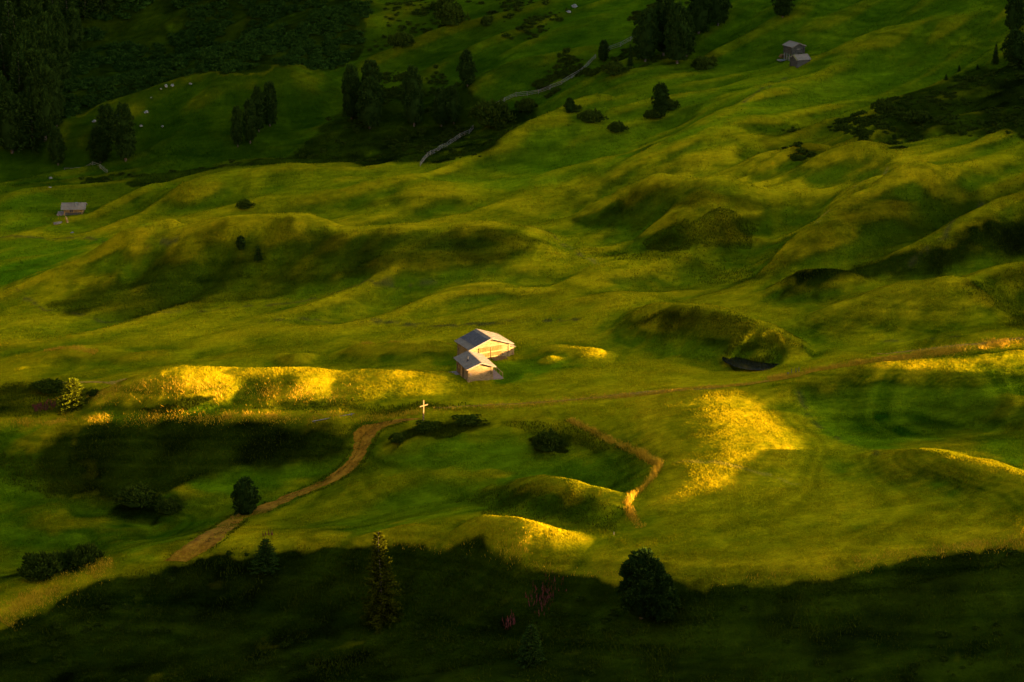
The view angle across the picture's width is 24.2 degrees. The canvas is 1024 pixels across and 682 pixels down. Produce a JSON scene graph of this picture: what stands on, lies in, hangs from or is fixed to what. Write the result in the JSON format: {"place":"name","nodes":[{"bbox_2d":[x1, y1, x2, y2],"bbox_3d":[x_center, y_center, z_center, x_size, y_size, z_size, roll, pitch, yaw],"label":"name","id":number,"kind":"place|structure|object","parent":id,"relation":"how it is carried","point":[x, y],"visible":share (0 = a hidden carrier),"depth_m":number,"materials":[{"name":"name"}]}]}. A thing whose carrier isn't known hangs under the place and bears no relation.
{"place":"outdoors","nodes":[
{"label":"outdoors","id":0,"kind":"place"},
{"bbox_2d":[163,418,421,561],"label":"dirt track","id":1,"kind":"structure","parent":0,"point":[334,476],"depth_m":383.55,"materials":[{"name":"soil"}]},
{"bbox_2d":[0,0,1023,681],"bbox_3d":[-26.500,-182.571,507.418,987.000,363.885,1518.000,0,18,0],"label":"ground","id":2,"kind":"structure","parent":0,"point":[196,114],"depth_m":429.68,"materials":[{"name":"green plant"}]},
{"bbox_2d":[0,71,12,96],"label":"stone pine","id":3,"kind":"object","parent":2,"relation":"on","point":[5,85],"visible":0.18,"depth_m":587.17,"materials":[{"name":"green plant"}]},
{"bbox_2d":[0,33,14,91],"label":"spruce tree","id":4,"kind":"object","parent":2,"relation":"on","point":[4,55],"visible":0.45,"depth_m":606.88,"materials":[{"name":"green plant"}]},
{"bbox_2d":[0,91,26,153],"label":"stone pine","id":5,"kind":"object","parent":2,"relation":"on","point":[9,133],"visible":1,"depth_m":580.65,"materials":[{"name":"green plant"}]},
{"bbox_2d":[13,0,25,22],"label":"stone pine","id":6,"kind":"object","parent":2,"relation":"on","point":[18,4],"visible":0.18,"depth_m":646.57,"materials":[{"name":"green plant"}]},
{"bbox_2d":[15,86,46,153],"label":"spruce tree","id":7,"kind":"object","parent":2,"relation":"on","point":[33,141],"visible":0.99,"depth_m":581.43,"materials":[{"name":"green plant"}]},
{"bbox_2d":[22,48,44,89],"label":"stone pine","id":8,"kind":"object","parent":2,"relation":"on","point":[33,60],"visible":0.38,"depth_m":587.38,"materials":[{"name":"green plant"}]},
{"bbox_2d":[26,64,58,141],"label":"stone pine","id":9,"kind":"object","parent":2,"relation":"on","point":[41,104],"visible":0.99,"depth_m":579.09,"materials":[{"name":"green plant"}]},
{"bbox_2d":[31,11,55,53],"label":"stone pine","id":10,"kind":"object","parent":2,"relation":"on","point":[45,25],"visible":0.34,"depth_m":614.79,"materials":[{"name":"green plant"}]},
{"bbox_2d":[17,550,72,580],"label":"shrub","id":11,"kind":"object","parent":2,"relation":"on","point":[42,565],"visible":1,"depth_m":361.50,"materials":[{"name":"green plant"}]},
{"bbox_2d":[29,378,64,394],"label":"shrub","id":12,"kind":"object","parent":2,"relation":"on","point":[45,386],"visible":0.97,"depth_m":425.53,"materials":[{"name":"green plant"}]},
{"bbox_2d":[41,0,60,10],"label":"stone pine","id":13,"kind":"object","parent":2,"relation":"on","point":[43,5],"visible":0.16,"depth_m":645.95,"materials":[{"name":"green plant"}]},
{"bbox_2d":[43,0,63,23],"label":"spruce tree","id":14,"kind":"object","parent":2,"relation":"on","point":[52,2],"visible":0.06,"depth_m":639.06,"materials":[{"name":"green plant"}]},
{"bbox_2d":[43,53,64,92],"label":"stone pine","id":15,"kind":"object","parent":2,"relation":"on","point":[50,61],"visible":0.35,"depth_m":590.11,"materials":[{"name":"green plant"}]},
{"bbox_2d":[46,126,66,165],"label":"stone pine","id":16,"kind":"object","parent":2,"relation":"on","point":[56,147],"visible":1,"depth_m":576.31,"materials":[{"name":"green plant"}]},
{"bbox_2d":[48,70,65,126],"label":"stone pine","id":17,"kind":"object","parent":2,"relation":"on","point":[57,102],"visible":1,"depth_m":580.27,"materials":[{"name":"green plant"}]},
{"bbox_2d":[47,4,68,40],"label":"stone pine","id":18,"kind":"object","parent":2,"relation":"on","point":[57,15],"visible":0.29,"depth_m":631.56,"materials":[{"name":"green plant"}]},
{"bbox_2d":[58,0,78,20],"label":"spruce tree","id":19,"kind":"object","parent":2,"relation":"on","point":[68,4],"visible":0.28,"depth_m":641.04,"materials":[{"name":"green plant"}]},
{"bbox_2d":[53,377,89,415],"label":"shrub","id":20,"kind":"object","parent":2,"relation":"on","point":[72,394],"visible":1,"depth_m":412.51,"materials":[{"name":"green plant"}]},
{"bbox_2d":[57,202,86,215],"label":"log hut","id":21,"kind":"object","parent":2,"relation":"on","point":[73,208],"visible":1,"depth_m":524.49,"materials":[{"name":"wood"}]},
{"bbox_2d":[63,8,83,51],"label":"stone pine","id":22,"kind":"object","parent":2,"relation":"on","point":[72,22],"visible":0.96,"depth_m":635.62,"materials":[{"name":"green plant"}]},
{"bbox_2d":[64,542,104,566],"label":"shrub","id":23,"kind":"object","parent":2,"relation":"on","point":[85,554],"visible":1,"depth_m":362.29,"materials":[{"name":"green plant"}]},
{"bbox_2d":[64,162,107,171],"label":"pole fence","id":24,"kind":"object","parent":2,"relation":"on","point":[92,164],"visible":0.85,"depth_m":571.59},
{"bbox_2d":[86,388,98,396],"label":"shrub","id":25,"kind":"object","parent":2,"relation":"on","point":[92,392],"visible":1,"depth_m":414.52,"materials":[{"name":"green plant"}]},
{"bbox_2d":[63,379,124,383],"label":"footpath","id":26,"kind":"structure","parent":2,"relation":"on","point":[114,382],"depth_m":425.85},
{"bbox_2d":[85,124,113,162],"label":"stone pine","id":27,"kind":"object","parent":2,"relation":"on","point":[100,141],"visible":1,"depth_m":575.26,"materials":[{"name":"green plant"}]},
{"bbox_2d":[95,103,114,139],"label":"stone pine","id":28,"kind":"object","parent":2,"relation":"on","point":[105,120],"visible":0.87,"depth_m":577.83,"materials":[{"name":"green plant"}]},
{"bbox_2d":[111,101,136,161],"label":"stone pine","id":29,"kind":"object","parent":2,"relation":"on","point":[123,135],"visible":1,"depth_m":568.45,"materials":[{"name":"green plant"}]},
{"bbox_2d":[112,481,164,507],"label":"shrub","id":30,"kind":"object","parent":2,"relation":"on","point":[134,496],"visible":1,"depth_m":388.90,"materials":[{"name":"green plant"}]},
{"bbox_2d":[154,496,184,514],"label":"shrub","id":31,"kind":"object","parent":2,"relation":"on","point":[167,506],"visible":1,"depth_m":385.87,"materials":[{"name":"green plant"}]},
{"bbox_2d":[0,0,374,117],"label":"dwarf pine thicket","id":32,"kind":"object","parent":2,"relation":"on","point":[155,66],"visible":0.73,"depth_m":604.97,"materials":[{"name":"plant"}]},
{"bbox_2d":[230,105,243,146],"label":"stone pine","id":33,"kind":"object","parent":2,"relation":"on","point":[236,127],"visible":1,"depth_m":567.38,"materials":[{"name":"green plant"}]},
{"bbox_2d":[235,235,245,249],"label":"stone pine","id":34,"kind":"object","parent":2,"relation":"on","point":[240,242],"visible":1,"depth_m":469.86,"materials":[{"name":"green plant"}]},
{"bbox_2d":[236,198,254,208],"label":"shrub","id":35,"kind":"object","parent":2,"relation":"on","point":[245,203],"visible":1,"depth_m":505.38,"materials":[{"name":"green plant"}]},
{"bbox_2d":[230,476,261,515],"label":"stone pine","id":36,"kind":"object","parent":2,"relation":"on","point":[245,500],"visible":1,"depth_m":376.73,"materials":[{"name":"green plant"}]},
{"bbox_2d":[241,98,257,143],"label":"stone pine","id":37,"kind":"object","parent":2,"relation":"on","point":[249,131],"visible":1,"depth_m":567.43,"materials":[{"name":"green plant"}]},
{"bbox_2d":[250,85,265,131],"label":"stone pine","id":38,"kind":"object","parent":2,"relation":"on","point":[257,96],"visible":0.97,"depth_m":570.95,"materials":[{"name":"green plant"}]},
{"bbox_2d":[253,246,263,261],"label":"spruce tree","id":39,"kind":"object","parent":2,"relation":"on","point":[258,254],"visible":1,"depth_m":468.42,"materials":[{"name":"green plant"}]},
{"bbox_2d":[248,538,278,574],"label":"spruce tree","id":40,"kind":"object","parent":2,"relation":"on","point":[266,559],"visible":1,"depth_m":352.33,"materials":[{"name":"green plant"}]},
{"bbox_2d":[262,80,277,126],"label":"stone pine","id":41,"kind":"object","parent":2,"relation":"on","point":[270,101],"visible":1,"depth_m":572.56,"materials":[{"name":"green plant"}]},
{"bbox_2d":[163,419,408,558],"bbox_3d":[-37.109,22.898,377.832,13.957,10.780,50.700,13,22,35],"label":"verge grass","id":42,"kind":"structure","parent":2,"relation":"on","point":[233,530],"depth_m":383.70,"materials":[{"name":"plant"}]},
{"bbox_2d":[32,398,566,628],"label":"willowherb","id":43,"kind":"object","parent":2,"relation":"on","point":[47,406],"visible":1,"depth_m":330.06,"materials":[{"name":"plant"}]},
{"bbox_2d":[312,413,353,421],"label":"pole barrier","id":44,"kind":"object","parent":2,"relation":"on","point":[326,418],"visible":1,"depth_m":395.96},
{"bbox_2d":[341,63,361,118],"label":"stone pine","id":45,"kind":"object","parent":2,"relation":"on","point":[351,85],"visible":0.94,"depth_m":565.93,"materials":[{"name":"green plant"}]},
{"bbox_2d":[355,76,382,128],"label":"stone pine","id":46,"kind":"object","parent":2,"relation":"on","point":[368,106],"visible":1,"depth_m":559.79,"materials":[{"name":"green plant"}]},
{"bbox_2d":[359,59,385,104],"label":"stone pine","id":47,"kind":"object","parent":2,"relation":"on","point":[369,68],"visible":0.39,"depth_m":565.63,"materials":[{"name":"green plant"}]},
{"bbox_2d":[359,531,404,632],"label":"spruce tree","id":48,"kind":"object","parent":2,"relation":"on","point":[380,602],"visible":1,"depth_m":335.22,"materials":[{"name":"green plant"}]},
{"bbox_2d":[388,432,406,443],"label":"shrub","id":49,"kind":"object","parent":2,"relation":"on","point":[396,437],"visible":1,"depth_m":385.78,"materials":[{"name":"green plant"}]},
{"bbox_2d":[386,31,415,47],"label":"shrub","id":50,"kind":"object","parent":2,"relation":"on","point":[399,39],"visible":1,"depth_m":593.63,"materials":[{"name":"green plant"}]},
{"bbox_2d":[400,64,424,126],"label":"stone pine","id":51,"kind":"object","parent":2,"relation":"on","point":[412,94],"visible":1,"depth_m":557.42,"materials":[{"name":"green plant"}]},
{"bbox_2d":[419,400,427,419],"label":"wayside cross","id":52,"kind":"object","parent":2,"relation":"on","point":[423,405],"visible":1,"depth_m":389.40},
{"bbox_2d":[413,419,443,432],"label":"shrub","id":53,"kind":"object","parent":2,"relation":"on","point":[426,426],"visible":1,"depth_m":387.12,"materials":[{"name":"green plant"}]},
{"bbox_2d":[431,86,448,126],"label":"stone pine","id":54,"kind":"object","parent":2,"relation":"on","point":[439,112],"visible":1,"depth_m":556.99,"materials":[{"name":"green plant"}]},
{"bbox_2d":[430,0,454,10],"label":"shrub","id":55,"kind":"object","parent":2,"relation":"on","point":[438,4],"visible":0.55,"depth_m":605.59,"materials":[{"name":"green plant"}]},
{"bbox_2d":[420,127,473,165],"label":"pole fence","id":56,"kind":"object","parent":2,"relation":"on","point":[447,144],"visible":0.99,"depth_m":540.63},
{"bbox_2d":[435,0,470,24],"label":"shrub","id":57,"kind":"object","parent":2,"relation":"on","point":[449,14],"visible":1,"depth_m":595.14,"materials":[{"name":"green plant"}]},
{"bbox_2d":[446,84,461,123],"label":"stone pine","id":58,"kind":"object","parent":2,"relation":"on","point":[454,106],"visible":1,"depth_m":556.90,"materials":[{"name":"green plant"}]},
{"bbox_2d":[456,49,477,86],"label":"stone pine","id":59,"kind":"object","parent":2,"relation":"on","point":[465,67],"visible":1,"depth_m":563.58,"materials":[{"name":"green plant"}]},
{"bbox_2d":[451,413,487,426],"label":"shrub","id":60,"kind":"object","parent":2,"relation":"on","point":[472,419],"visible":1,"depth_m":387.27,"materials":[{"name":"green plant"}]},
{"bbox_2d":[451,350,502,381],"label":"log cabin","id":61,"kind":"object","parent":2,"relation":"on","point":[472,366],"visible":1,"depth_m":404.50,"materials":[{"name":"brown wood"}]},
{"bbox_2d":[454,329,515,360],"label":"log barn","id":62,"kind":"structure","parent":2,"relation":"on","point":[491,345],"depth_m":414.43,"materials":[{"name":"brown wood"}]},
{"bbox_2d":[479,347,489,358],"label":"door","id":63,"kind":"structure","parent":62,"relation":"in","point":[485,351],"depth_m":413.38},
{"bbox_2d":[491,345,501,358],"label":"door","id":64,"kind":"structure","parent":62,"relation":"in","point":[496,351],"depth_m":414.34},
{"bbox_2d":[480,14,493,25],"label":"shrub","id":65,"kind":"object","parent":2,"relation":"on","point":[486,20],"visible":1,"depth_m":591.87,"materials":[{"name":"green plant"}]},
{"bbox_2d":[467,97,516,125],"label":"shrub","id":66,"kind":"object","parent":2,"relation":"on","point":[492,112],"visible":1,"depth_m":548.61,"materials":[{"name":"green plant"}]},
{"bbox_2d":[0,0,1023,358],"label":"pasture grass","id":67,"kind":"structure","parent":2,"relation":"on","point":[368,178],"depth_m":488.91,"materials":[{"name":"plant"}]},
{"bbox_2d":[0,543,1023,681],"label":"tall herbs","id":68,"kind":"object","parent":2,"relation":"on","point":[610,648],"visible":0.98,"depth_m":328.40,"materials":[{"name":"plant"}]},
{"bbox_2d":[0,206,1023,531],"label":"bank herbs","id":69,"kind":"object","parent":2,"relation":"on","point":[182,404],"visible":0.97,"depth_m":405.50,"materials":[{"name":"plant"}]},
{"bbox_2d":[0,333,1023,630],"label":"tall dry grass","id":70,"kind":"structure","parent":2,"relation":"on","point":[648,457],"depth_m":388.68,"materials":[{"name":"plant"}]},
{"bbox_2d":[29,549,1022,681],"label":"foreground scrub","id":71,"kind":"object","parent":2,"relation":"on","point":[591,672],"visible":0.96,"depth_m":327.09,"materials":[{"name":"green plant"}]},
{"bbox_2d":[514,97,537,112],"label":"shrub","id":72,"kind":"object","parent":2,"relation":"on","point":[526,104],"visible":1,"depth_m":550.01,"materials":[{"name":"green plant"}]},
{"bbox_2d":[514,624,546,668],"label":"spruce tree","id":73,"kind":"object","parent":2,"relation":"on","point":[530,648],"visible":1,"depth_m":318.41,"materials":[{"name":"green plant"}]},
{"bbox_2d":[498,54,595,103],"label":"pole fence","id":74,"kind":"object","parent":2,"relation":"on","point":[551,84],"visible":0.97,"depth_m":557.08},
{"bbox_2d":[531,427,567,451],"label":"shrub","id":75,"kind":"object","parent":2,"relation":"on","point":[550,441],"visible":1,"depth_m":375.96,"materials":[{"name":"green plant"}]},
{"bbox_2d":[78,0,1023,183],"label":"heath scrub","id":76,"kind":"object","parent":2,"relation":"on","point":[862,132],"visible":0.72,"depth_m":553.74,"materials":[{"name":"green plant"}]},
{"bbox_2d":[563,97,575,112],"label":"stone pine","id":77,"kind":"object","parent":2,"relation":"on","point":[569,105],"visible":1,"depth_m":520.69,"materials":[{"name":"green plant"}]},
{"bbox_2d":[573,104,582,111],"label":"shrub","id":78,"kind":"object","parent":2,"relation":"on","point":[577,108],"visible":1,"depth_m":522.07,"materials":[{"name":"green plant"}]},
{"bbox_2d":[576,108,608,121],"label":"shrub","id":79,"kind":"object","parent":2,"relation":"on","point":[589,115],"visible":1,"depth_m":518.19,"materials":[{"name":"green plant"}]},
{"bbox_2d":[598,39,609,61],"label":"stone pine","id":80,"kind":"object","parent":2,"relation":"on","point":[603,51],"visible":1,"depth_m":557.67,"materials":[{"name":"green plant"}]},
{"bbox_2d":[433,377,788,408],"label":"footpath","id":81,"kind":"structure","parent":2,"relation":"on","point":[581,398],"depth_m":389.64,"materials":[{"name":"soil"}]},
{"bbox_2d":[600,60,629,74],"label":"shrub","id":82,"kind":"object","parent":2,"relation":"on","point":[614,67],"visible":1,"depth_m":545.29,"materials":[{"name":"green plant"}]},
{"bbox_2d":[606,120,628,131],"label":"shrub","id":83,"kind":"object","parent":2,"relation":"on","point":[616,126],"visible":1,"depth_m":514.11,"materials":[{"name":"green plant"}]},
{"bbox_2d":[608,36,631,50],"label":"pole fence","id":84,"kind":"object","parent":2,"relation":"on","point":[621,42],"visible":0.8,"depth_m":563.55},
{"bbox_2d":[628,44,633,65],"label":"spruce tree","id":85,"kind":"object","parent":2,"relation":"on","point":[630,59],"visible":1,"depth_m":550.73,"materials":[{"name":"green plant"}]},
{"bbox_2d":[615,547,667,618],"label":"stone pine","id":86,"kind":"object","parent":2,"relation":"on","point":[641,570],"visible":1,"depth_m":319.01,"materials":[{"name":"green plant"}]},
{"bbox_2d":[631,8,663,61],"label":"stone pine","id":87,"kind":"object","parent":2,"relation":"on","point":[646,39],"visible":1,"depth_m":548.91,"materials":[{"name":"green plant"}]},
{"bbox_2d":[643,109,665,118],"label":"shrub","id":88,"kind":"object","parent":2,"relation":"on","point":[650,113],"visible":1,"depth_m":516.71,"materials":[{"name":"green plant"}]},
{"bbox_2d":[650,82,670,114],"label":"stone pine","id":89,"kind":"object","parent":2,"relation":"on","point":[661,98],"visible":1,"depth_m":516.12,"materials":[{"name":"green plant"}]},
{"bbox_2d":[652,0,673,55],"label":"stone pine","id":90,"kind":"object","parent":2,"relation":"on","point":[661,8],"visible":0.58,"depth_m":551.89,"materials":[{"name":"green plant"}]},
{"bbox_2d":[651,574,679,622],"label":"stone pine","id":91,"kind":"object","parent":2,"relation":"on","point":[669,599],"visible":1,"depth_m":318.79,"materials":[{"name":"green plant"}]},
{"bbox_2d":[666,100,679,110],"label":"shrub","id":92,"kind":"object","parent":2,"relation":"on","point":[673,105],"visible":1,"depth_m":519.73,"materials":[{"name":"green plant"}]},
{"bbox_2d":[663,0,690,63],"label":"stone pine","id":93,"kind":"object","parent":2,"relation":"on","point":[677,31],"visible":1,"depth_m":544.56,"materials":[{"name":"green plant"}]},
{"bbox_2d":[684,15,695,56],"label":"stone pine","id":94,"kind":"object","parent":2,"relation":"on","point":[691,41],"visible":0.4,"depth_m":552.80,"materials":[{"name":"green plant"}]},
{"bbox_2d":[687,0,712,33],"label":"stone pine","id":95,"kind":"object","parent":2,"relation":"on","point":[699,11],"visible":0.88,"depth_m":557.87,"materials":[{"name":"green plant"}]},
{"bbox_2d":[690,55,718,69],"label":"shrub","id":96,"kind":"object","parent":2,"relation":"on","point":[704,63],"visible":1,"depth_m":544.77,"materials":[{"name":"green plant"}]},
{"bbox_2d":[709,0,732,25],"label":"stone pine","id":97,"kind":"object","parent":2,"relation":"on","point":[718,12],"visible":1,"depth_m":558.39,"materials":[{"name":"green plant"}]},
{"bbox_2d":[721,334,778,362],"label":"pond sedge","id":98,"kind":"object","parent":2,"relation":"on","point":[759,361],"visible":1,"depth_m":402.18,"materials":[{"name":"plant"}]},
{"bbox_2d":[770,0,794,17],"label":"stone pine","id":99,"kind":"object","parent":2,"relation":"on","point":[782,8],"visible":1,"depth_m":549.97,"materials":[{"name":"green plant"}]},
{"bbox_2d":[782,40,806,60],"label":"log hut","id":100,"kind":"object","parent":2,"relation":"on","point":[791,47],"visible":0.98,"depth_m":539.58,"materials":[{"name":"silver wood"}]},
{"bbox_2d":[789,54,810,67],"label":"log hut","id":101,"kind":"object","parent":2,"relation":"on","point":[797,60],"visible":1,"depth_m":529.01,"materials":[{"name":"wood"}]},
{"bbox_2d":[870,97,898,113],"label":"shrub","id":102,"kind":"object","parent":2,"relation":"on","point":[883,105],"visible":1,"depth_m":495.65,"materials":[{"name":"green plant"}]},
{"bbox_2d":[897,109,933,122],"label":"shrub","id":103,"kind":"object","parent":2,"relation":"on","point":[911,116],"visible":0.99,"depth_m":489.22,"materials":[{"name":"green plant"}]},
{"bbox_2d":[877,337,1023,353],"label":"footpath","id":104,"kind":"structure","parent":2,"relation":"on","point":[954,346],"depth_m":391.19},
{"bbox_2d":[990,44,998,64],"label":"spruce tree","id":105,"kind":"object","parent":2,"relation":"on","point":[995,53],"visible":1,"depth_m":511.00,"materials":[{"name":"green plant"}]},
{"bbox_2d":[1000,28,1023,62],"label":"stone pine","id":106,"kind":"object","parent":2,"relation":"on","point":[1014,47],"visible":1,"depth_m":505.67,"materials":[{"name":"green plant"}]},
{"bbox_2d":[1004,0,1023,29],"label":"stone pine","id":107,"kind":"object","parent":2,"relation":"on","point":[1014,12],"visible":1,"depth_m":515.96,"materials":[{"name":"green plant"}]},
{"bbox_2d":[722,357,778,369],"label":"pond","id":108,"kind":"structure","parent":0,"point":[742,363],"depth_m":399.12,"materials":[{"name":"black liquid"}]}
]}

